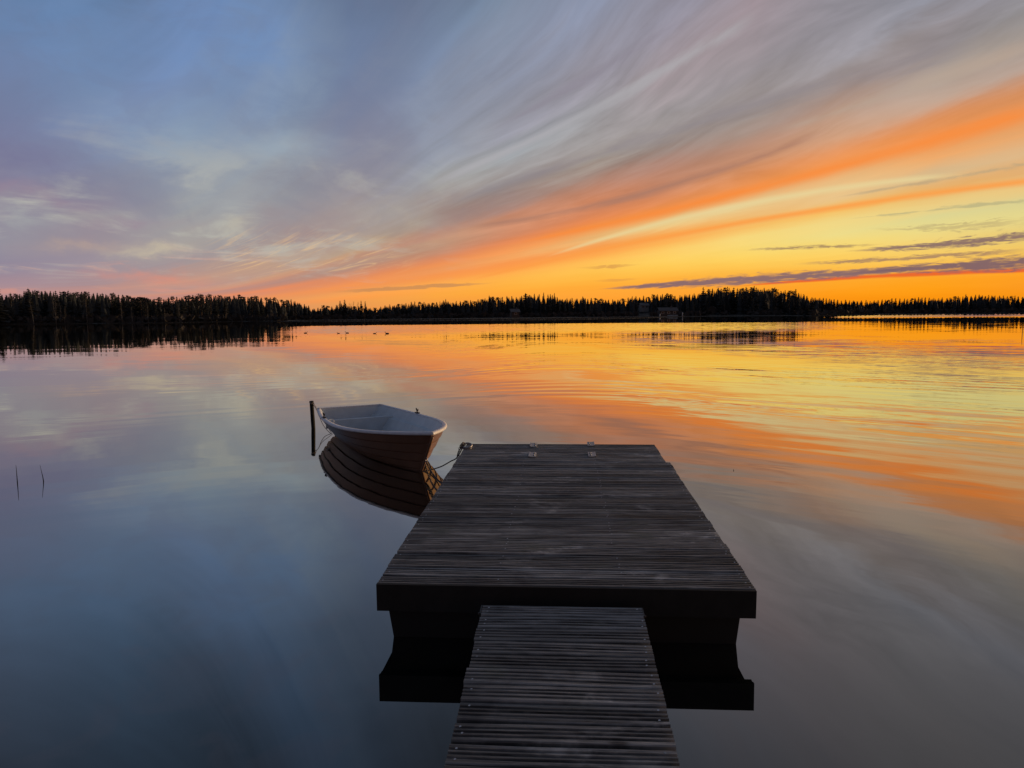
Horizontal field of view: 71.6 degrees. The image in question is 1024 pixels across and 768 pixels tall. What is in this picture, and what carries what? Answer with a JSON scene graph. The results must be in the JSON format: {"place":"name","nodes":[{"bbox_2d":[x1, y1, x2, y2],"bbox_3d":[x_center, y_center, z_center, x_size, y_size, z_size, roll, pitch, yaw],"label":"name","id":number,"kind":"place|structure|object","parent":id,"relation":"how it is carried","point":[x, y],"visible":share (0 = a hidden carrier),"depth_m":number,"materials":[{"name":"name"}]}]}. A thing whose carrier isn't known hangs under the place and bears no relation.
{"place":"outdoors","nodes":[
{"label":"outdoors","id":0,"kind":"place"},
{"bbox_2d":[17,294,25,316],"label":"spruce tree","id":1,"kind":"object","parent":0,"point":[21,311],"visible":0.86,"depth_m":253.34,"materials":[{"name":"grey plant"}]},
{"bbox_2d":[115,294,120,315],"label":"spruce tree","id":2,"kind":"object","parent":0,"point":[118,308],"visible":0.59,"depth_m":257.09,"materials":[{"name":"grey plant"}]},
{"bbox_2d":[120,294,127,317],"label":"spruce tree","id":3,"kind":"object","parent":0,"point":[123,310],"visible":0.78,"depth_m":253.59,"materials":[{"name":"grey plant"}]},
{"bbox_2d":[133,298,141,315],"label":"spruce tree","id":4,"kind":"object","parent":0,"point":[136,309],"visible":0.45,"depth_m":257.60,"materials":[{"name":"grey plant"}]},
{"bbox_2d":[132,297,148,313],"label":"pine tree","id":5,"kind":"object","parent":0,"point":[138,299],"visible":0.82,"depth_m":250.44,"materials":[{"name":"green plant"}]},
{"bbox_2d":[139,298,150,314],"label":"pine tree","id":6,"kind":"object","parent":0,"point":[144,299],"visible":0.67,"depth_m":256.03,"materials":[{"name":"green plant"}]},
{"bbox_2d":[151,299,158,319],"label":"spruce tree","id":7,"kind":"object","parent":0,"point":[154,308],"visible":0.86,"depth_m":247.85,"materials":[{"name":"grey plant"}]},
{"bbox_2d":[179,298,187,320],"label":"spruce tree","id":8,"kind":"object","parent":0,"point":[182,309],"visible":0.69,"depth_m":250.07,"materials":[{"name":"grey plant"}]},
{"bbox_2d":[204,295,209,318],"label":"spruce tree","id":9,"kind":"object","parent":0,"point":[206,313],"visible":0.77,"depth_m":269.93,"materials":[{"name":"grey plant"}]},
{"bbox_2d":[222,297,228,315],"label":"spruce tree","id":10,"kind":"object","parent":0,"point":[225,308],"visible":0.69,"depth_m":282.89,"materials":[{"name":"grey plant"}]},
{"bbox_2d":[25,312,975,323],"bbox_3d":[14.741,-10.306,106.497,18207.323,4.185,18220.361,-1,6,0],"label":"ground","id":11,"kind":"structure","parent":0,"point":[640,315],"depth_m":319.71,"materials":[{"name":"black soil"}]},
{"bbox_2d":[0,294,9,324],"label":"spruce tree","id":12,"kind":"object","parent":11,"relation":"on","point":[3,319],"visible":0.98,"depth_m":235.76,"materials":[{"name":"green plant"}]},
{"bbox_2d":[24,289,36,316],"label":"spruce tree","id":13,"kind":"object","parent":11,"relation":"on","point":[27,307],"visible":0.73,"depth_m":254.81,"materials":[{"name":"green plant"}]},
{"bbox_2d":[42,291,47,316],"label":"spruce tree","id":14,"kind":"object","parent":11,"relation":"on","point":[44,302],"visible":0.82,"depth_m":265.24,"materials":[{"name":"green plant"}]},
{"bbox_2d":[52,291,62,317],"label":"spruce tree","id":15,"kind":"object","parent":11,"relation":"on","point":[57,312],"visible":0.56,"depth_m":253.81,"materials":[{"name":"green plant"}]},
{"bbox_2d":[64,291,73,316],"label":"spruce tree","id":16,"kind":"object","parent":11,"relation":"on","point":[69,306],"visible":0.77,"depth_m":263.14,"materials":[{"name":"green plant"}]},
{"bbox_2d":[80,292,86,310],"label":"spruce tree","id":17,"kind":"object","parent":11,"relation":"on","point":[82,298],"visible":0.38,"depth_m":271.04,"materials":[{"name":"green plant"}]},
{"bbox_2d":[81,291,88,310],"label":"pine tree","id":18,"kind":"object","parent":11,"relation":"on","point":[85,293],"visible":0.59,"depth_m":272.80,"materials":[{"name":"green plant"}]},
{"bbox_2d":[95,293,100,315],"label":"spruce tree","id":19,"kind":"object","parent":11,"relation":"on","point":[98,310],"visible":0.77,"depth_m":263.09,"materials":[{"name":"green plant"}]},
{"bbox_2d":[107,293,117,313],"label":"pine tree","id":20,"kind":"object","parent":11,"relation":"on","point":[111,296],"visible":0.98,"depth_m":272.43,"materials":[{"name":"green plant"}]},
{"bbox_2d":[112,296,117,315],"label":"spruce tree","id":21,"kind":"object","parent":11,"relation":"on","point":[115,310],"visible":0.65,"depth_m":273.53,"materials":[{"name":"green plant"}]},
{"bbox_2d":[121,297,153,309],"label":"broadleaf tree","id":22,"kind":"object","parent":11,"relation":"on","point":[129,303],"visible":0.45,"depth_m":262.56,"materials":[{"name":"green plant"}]},
{"bbox_2d":[147,299,152,316],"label":"spruce tree","id":23,"kind":"object","parent":11,"relation":"on","point":[149,313],"visible":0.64,"depth_m":259.84,"materials":[{"name":"green plant"}]},
{"bbox_2d":[155,297,163,316],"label":"pine tree","id":24,"kind":"object","parent":11,"relation":"on","point":[159,307],"visible":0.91,"depth_m":257.89,"materials":[{"name":"green plant"}]},
{"bbox_2d":[165,297,173,313],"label":"spruce tree","id":25,"kind":"object","parent":11,"relation":"on","point":[169,311],"visible":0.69,"depth_m":258.54,"materials":[{"name":"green plant"}]},
{"bbox_2d":[173,302,179,320],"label":"spruce tree","id":26,"kind":"object","parent":11,"relation":"on","point":[176,306],"visible":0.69,"depth_m":242.97,"materials":[{"name":"green plant"}]},
{"bbox_2d":[184,295,194,312],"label":"pine tree","id":27,"kind":"object","parent":11,"relation":"on","point":[189,305],"visible":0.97,"depth_m":267.96,"materials":[{"name":"green plant"}]},
{"bbox_2d":[193,307,197,321],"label":"spruce tree","id":28,"kind":"object","parent":11,"relation":"on","point":[195,313],"visible":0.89,"depth_m":252.68,"materials":[{"name":"green plant"}]},
{"bbox_2d":[193,295,203,314],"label":"pine tree","id":29,"kind":"object","parent":11,"relation":"on","point":[196,300],"visible":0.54,"depth_m":281.11,"materials":[{"name":"green plant"}]},
{"bbox_2d":[195,294,209,315],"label":"pine tree","id":30,"kind":"object","parent":11,"relation":"on","point":[202,300],"visible":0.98,"depth_m":263.51,"materials":[{"name":"green plant"}]},
{"bbox_2d":[207,294,213,311],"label":"pine tree","id":31,"kind":"object","parent":11,"relation":"on","point":[210,301],"visible":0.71,"depth_m":279.19,"materials":[{"name":"green plant"}]},
{"bbox_2d":[212,296,219,315],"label":"spruce tree","id":32,"kind":"object","parent":11,"relation":"on","point":[215,307],"visible":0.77,"depth_m":292.77,"materials":[{"name":"green plant"}]},
{"bbox_2d":[217,295,220,308],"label":"pine tree","id":33,"kind":"object","parent":11,"relation":"on","point":[219,301],"visible":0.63,"depth_m":306.89,"materials":[{"name":"green plant"}]},
{"bbox_2d":[247,296,253,313],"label":"pine tree","id":34,"kind":"object","parent":11,"relation":"on","point":[251,297],"visible":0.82,"depth_m":306.90,"materials":[{"name":"green plant"}]},
{"bbox_2d":[250,296,261,311],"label":"pine tree","id":35,"kind":"object","parent":11,"relation":"on","point":[256,299],"visible":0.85,"depth_m":290.75,"materials":[{"name":"green plant"}]},
{"bbox_2d":[259,298,264,315],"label":"spruce tree","id":36,"kind":"object","parent":11,"relation":"on","point":[261,309],"visible":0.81,"depth_m":303.56,"materials":[{"name":"green plant"}]},
{"bbox_2d":[263,297,268,315],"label":"pine tree","id":37,"kind":"object","parent":11,"relation":"on","point":[266,309],"visible":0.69,"depth_m":307.31,"materials":[{"name":"green plant"}]},
{"bbox_2d":[276,305,281,319],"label":"spruce tree","id":38,"kind":"object","parent":11,"relation":"on","point":[279,311],"visible":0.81,"depth_m":263.53,"materials":[{"name":"green plant"}]},
{"bbox_2d":[337,301,343,314],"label":"spruce tree","id":39,"kind":"object","parent":11,"relation":"on","point":[340,309],"visible":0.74,"depth_m":337.99,"materials":[{"name":"green plant"}]},
{"bbox_2d":[342,299,348,315],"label":"spruce tree","id":40,"kind":"object","parent":11,"relation":"on","point":[345,309],"visible":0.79,"depth_m":340.32,"materials":[{"name":"green plant"}]},
{"bbox_2d":[404,303,408,314],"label":"spruce tree","id":41,"kind":"object","parent":11,"relation":"on","point":[406,308],"visible":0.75,"depth_m":368.92,"materials":[{"name":"green plant"}]},
{"bbox_2d":[471,301,479,312],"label":"pine tree","id":42,"kind":"object","parent":11,"relation":"on","point":[475,304],"visible":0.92,"depth_m":363.70,"materials":[{"name":"green plant"}]},
{"bbox_2d":[487,296,491,313],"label":"spruce tree","id":43,"kind":"object","parent":11,"relation":"on","point":[489,307],"visible":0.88,"depth_m":347.25,"materials":[{"name":"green plant"}]},
{"bbox_2d":[7,313,974,323],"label":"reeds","id":44,"kind":"object","parent":11,"relation":"on","point":[837,314],"visible":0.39,"depth_m":237.48,"materials":[{"name":"black plant"}]},
{"bbox_2d":[499,297,505,312],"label":"spruce tree","id":45,"kind":"object","parent":11,"relation":"on","point":[502,308],"visible":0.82,"depth_m":350.61,"materials":[{"name":"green plant"}]},
{"bbox_2d":[505,297,508,312],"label":"spruce tree","id":46,"kind":"object","parent":11,"relation":"on","point":[506,307],"visible":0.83,"depth_m":364.16,"materials":[{"name":"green plant"}]},
{"bbox_2d":[0,289,1023,322],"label":"forest","id":47,"kind":"object","parent":11,"relation":"on","point":[235,308],"visible":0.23,"depth_m":360.56,"materials":[{"name":"plant"}]},
{"bbox_2d":[2,305,1023,323],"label":"undergrowth","id":48,"kind":"object","parent":11,"relation":"on","point":[92,318],"visible":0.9,"depth_m":328.89,"materials":[{"name":"black plant"}]},
{"bbox_2d":[509,307,520,317],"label":"cabin","id":49,"kind":"object","parent":11,"relation":"on","point":[514,313],"visible":0.94,"depth_m":319.08,"materials":[{"name":"brown"}]},
{"bbox_2d":[519,296,523,310],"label":"spruce tree","id":50,"kind":"object","parent":11,"relation":"on","point":[520,306],"visible":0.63,"depth_m":359.82,"materials":[{"name":"green plant"}]},
{"bbox_2d":[524,293,527,314],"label":"spruce tree","id":51,"kind":"object","parent":11,"relation":"on","point":[525,303],"visible":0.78,"depth_m":349.30,"materials":[{"name":"green plant"}]},
{"bbox_2d":[527,295,531,312],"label":"spruce tree","id":52,"kind":"object","parent":11,"relation":"on","point":[529,309],"visible":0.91,"depth_m":349.75,"materials":[{"name":"green plant"}]},
{"bbox_2d":[537,295,540,312],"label":"spruce tree","id":53,"kind":"object","parent":11,"relation":"on","point":[539,306],"visible":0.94,"depth_m":356.92,"materials":[{"name":"green plant"}]},
{"bbox_2d":[540,296,545,312],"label":"spruce tree","id":54,"kind":"object","parent":11,"relation":"on","point":[542,308],"visible":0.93,"depth_m":343.56,"materials":[{"name":"green plant"}]},
{"bbox_2d":[546,300,551,315],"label":"spruce tree","id":55,"kind":"object","parent":11,"relation":"on","point":[548,305],"visible":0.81,"depth_m":339.49,"materials":[{"name":"green plant"}]},
{"bbox_2d":[552,293,555,311],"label":"spruce tree","id":56,"kind":"object","parent":11,"relation":"on","point":[554,306],"visible":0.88,"depth_m":346.92,"materials":[{"name":"green plant"}]},
{"bbox_2d":[556,297,558,312],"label":"spruce tree","id":57,"kind":"object","parent":11,"relation":"on","point":[557,308],"visible":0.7,"depth_m":358.36,"materials":[{"name":"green plant"}]},
{"bbox_2d":[559,299,564,311],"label":"spruce tree","id":58,"kind":"object","parent":11,"relation":"on","point":[562,305],"visible":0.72,"depth_m":347.17,"materials":[{"name":"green plant"}]},
{"bbox_2d":[568,298,575,312],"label":"spruce tree","id":59,"kind":"object","parent":11,"relation":"on","point":[572,306],"visible":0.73,"depth_m":351.41,"materials":[{"name":"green plant"}]},
{"bbox_2d":[606,299,610,311],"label":"spruce tree","id":60,"kind":"object","parent":11,"relation":"on","point":[608,306],"visible":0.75,"depth_m":353.50,"materials":[{"name":"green plant"}]},
{"bbox_2d":[638,302,649,311],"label":"cabin","id":61,"kind":"object","parent":11,"relation":"on","point":[643,307],"visible":0.97,"depth_m":397.92,"materials":[{"name":"grey wood"}]},
{"bbox_2d":[651,294,656,311],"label":"pine tree","id":62,"kind":"object","parent":11,"relation":"on","point":[653,302],"visible":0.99,"depth_m":354.67,"materials":[{"name":"green plant"}]},
{"bbox_2d":[656,306,678,315],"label":"cabin","id":63,"kind":"object","parent":11,"relation":"on","point":[665,311],"visible":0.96,"depth_m":334.33,"materials":[{"name":"brown"}]},
{"bbox_2d":[667,294,673,306],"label":"pine tree","id":64,"kind":"object","parent":11,"relation":"on","point":[669,298],"visible":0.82,"depth_m":351.49,"materials":[{"name":"green plant"}]},
{"bbox_2d":[683,296,686,312],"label":"spruce tree","id":65,"kind":"object","parent":11,"relation":"on","point":[684,306],"visible":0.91,"depth_m":344.98,"materials":[{"name":"green plant"}]},
{"bbox_2d":[698,287,707,313],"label":"spruce tree","id":66,"kind":"object","parent":11,"relation":"on","point":[702,300],"visible":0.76,"depth_m":368.55,"materials":[{"name":"green plant"}]},
{"bbox_2d":[705,289,711,307],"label":"pine tree","id":67,"kind":"object","parent":11,"relation":"on","point":[708,291],"visible":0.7,"depth_m":393.76,"materials":[{"name":"green plant"}]},
{"bbox_2d":[709,288,714,306],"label":"spruce tree","id":68,"kind":"object","parent":11,"relation":"on","point":[713,299],"visible":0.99,"depth_m":372.06,"materials":[{"name":"green plant"}]},
{"bbox_2d":[715,288,718,313],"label":"spruce tree","id":69,"kind":"object","parent":11,"relation":"on","point":[716,304],"visible":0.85,"depth_m":369.89,"materials":[{"name":"green plant"}]},
{"bbox_2d":[717,289,722,313],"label":"spruce tree","id":70,"kind":"object","parent":11,"relation":"on","point":[720,305],"visible":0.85,"depth_m":364.16,"materials":[{"name":"green plant"}]},
{"bbox_2d":[724,286,729,313],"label":"spruce tree","id":71,"kind":"object","parent":11,"relation":"on","point":[727,304],"visible":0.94,"depth_m":366.72,"materials":[{"name":"green plant"}]},
{"bbox_2d":[729,288,737,313],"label":"spruce tree","id":72,"kind":"object","parent":11,"relation":"on","point":[733,302],"visible":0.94,"depth_m":375.29,"materials":[{"name":"green plant"}]},
{"bbox_2d":[742,289,748,314],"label":"spruce tree","id":73,"kind":"object","parent":11,"relation":"on","point":[745,304],"visible":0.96,"depth_m":362.12,"materials":[{"name":"green plant"}]},
{"bbox_2d":[747,287,754,305],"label":"pine tree","id":74,"kind":"object","parent":11,"relation":"on","point":[751,296],"visible":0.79,"depth_m":368.34,"materials":[{"name":"green plant"}]},
{"bbox_2d":[753,288,759,310],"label":"spruce tree","id":75,"kind":"object","parent":11,"relation":"on","point":[755,300],"visible":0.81,"depth_m":350.06,"materials":[{"name":"green plant"}]},
{"bbox_2d":[760,288,766,310],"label":"spruce tree","id":76,"kind":"object","parent":11,"relation":"on","point":[763,304],"visible":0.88,"depth_m":357.00,"materials":[{"name":"green plant"}]},
{"bbox_2d":[772,289,780,308],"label":"pine tree","id":77,"kind":"object","parent":11,"relation":"on","point":[776,294],"visible":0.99,"depth_m":351.86,"materials":[{"name":"green plant"}]},
{"bbox_2d":[776,291,783,314],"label":"spruce tree","id":78,"kind":"object","parent":11,"relation":"on","point":[780,299],"visible":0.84,"depth_m":352.57,"materials":[{"name":"grey plant"}]},
{"bbox_2d":[782,292,787,314],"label":"spruce tree","id":79,"kind":"object","parent":11,"relation":"on","point":[784,311],"visible":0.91,"depth_m":349.58,"materials":[{"name":"green plant"}]},
{"bbox_2d":[784,290,792,307],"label":"pine tree","id":80,"kind":"object","parent":11,"relation":"on","point":[788,299],"visible":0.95,"depth_m":339.68,"materials":[{"name":"green plant"}]},
{"bbox_2d":[826,299,832,309],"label":"spruce tree","id":81,"kind":"object","parent":11,"relation":"on","point":[829,305],"visible":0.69,"depth_m":311.94,"materials":[{"name":"green plant"}]},
{"bbox_2d":[904,304,911,313],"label":"spruce tree","id":82,"kind":"object","parent":11,"relation":"on","point":[907,308],"visible":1,"depth_m":371.35,"materials":[{"name":"green plant"}]},
{"bbox_2d":[945,300,952,309],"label":"spruce tree","id":83,"kind":"object","parent":11,"relation":"on","point":[948,305],"visible":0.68,"depth_m":386.64,"materials":[{"name":"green plant"}]},
{"bbox_2d":[969,296,973,311],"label":"spruce tree","id":84,"kind":"object","parent":11,"relation":"on","point":[971,305],"visible":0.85,"depth_m":390.15,"materials":[{"name":"green plant"}]},
{"bbox_2d":[985,295,990,308],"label":"spruce tree","id":85,"kind":"object","parent":11,"relation":"on","point":[988,301],"visible":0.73,"depth_m":375.15,"materials":[{"name":"green plant"}]},
{"bbox_2d":[0,313,1023,767],"bbox_3d":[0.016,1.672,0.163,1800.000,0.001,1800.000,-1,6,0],"label":"water","id":86,"kind":"structure","parent":0,"point":[204,529],"depth_m":5.76,"materials":[{"name":"blue liquid"}]},
{"bbox_2d":[309,401,314,427],"bbox_3d":[-2.996,0.913,10.773,0.105,1.326,0.064,-1,6,0],"label":"mooring post","id":87,"kind":"object","parent":86,"relation":"in","point":[312,416],"visible":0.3,"depth_m":10.71,"materials":[{"name":"black wood"}]},
{"bbox_2d":[317,404,446,470],"bbox_3d":[-1.608,0.658,8.949,1.299,0.622,3.571,-3,6,-26],"label":"rowing boat","id":88,"kind":"object","parent":86,"relation":"on","point":[391,435],"visible":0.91,"depth_m":8.49,"materials":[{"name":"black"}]},
{"bbox_2d":[424,464,436,490],"bbox_3d":[-0.740,0.894,6.721,0.025,0.209,1.750,-2,6,-12],"label":"mooring chain","id":89,"kind":"object","parent":88,"relation":"attached to","point":[431,482],"visible":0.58,"depth_m":7.09,"materials":[{"name":"black metal"}]},
{"bbox_2d":[426,461,441,483],"bbox_3d":[-0.730,0.844,6.751,0.025,0.158,1.660,-2,6,-13],"label":"mooring chain","id":90,"kind":"object","parent":88,"relation":"attached to","point":[435,477],"visible":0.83,"depth_m":6.99,"materials":[{"name":"black metal"}]},
{"bbox_2d":[444,605,680,767],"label":"walkway","id":91,"kind":"structure","parent":86,"relation":"on","point":[559,687],"depth_m":2.72,"materials":[{"name":"grey wood"}]},
{"bbox_2d":[376,441,756,643],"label":"floating pier","id":92,"kind":"structure","parent":86,"relation":"on","point":[590,524],"depth_m":4.12,"materials":[{"name":"grey wood"}]},
{"bbox_2d":[422,442,465,471],"bbox_3d":[-0.722,0.769,7.332,0.120,0.462,0.902,-4,7,-31],"label":"mooring rope","id":93,"kind":"object","parent":92,"relation":"attached to","point":[461,444],"visible":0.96,"depth_m":7.11,"materials":[{"name":"black fabric"}]},
{"bbox_2d":[0,0,1023,310],"label":"sky","id":94,"kind":"structure","parent":0,"point":[314,154],"materials":[{"name":"blue"}]},
{"bbox_2d":[788,291,795,313],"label":"spruce tree","id":95,"kind":"object","parent":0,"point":[794,302],"visible":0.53,"depth_m":336.94,"materials":[{"name":"grey plant"}]},
{"bbox_2d":[796,293,800,309],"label":"spruce tree","id":96,"kind":"object","parent":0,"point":[798,305],"visible":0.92,"depth_m":319.54,"materials":[{"name":"grey plant"}]},
{"bbox_2d":[809,298,814,309],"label":"spruce tree","id":97,"kind":"object","parent":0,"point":[811,306],"visible":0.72,"depth_m":303.98,"materials":[{"name":"grey plant"}]},
{"bbox_2d":[963,295,967,311],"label":"spruce tree","id":98,"kind":"object","parent":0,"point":[965,306],"visible":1,"depth_m":385.58,"materials":[{"name":"grey plant"}]},
{"bbox_2d":[1004,296,1009,308],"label":"spruce tree","id":99,"kind":"object","parent":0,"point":[1007,304],"visible":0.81,"depth_m":379.23,"materials":[{"name":"grey plant"}]},
{"bbox_2d":[1019,297,1023,312],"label":"spruce tree","id":100,"kind":"object","parent":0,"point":[1021,306],"visible":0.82,"depth_m":373.81,"materials":[{"name":"grey plant"}]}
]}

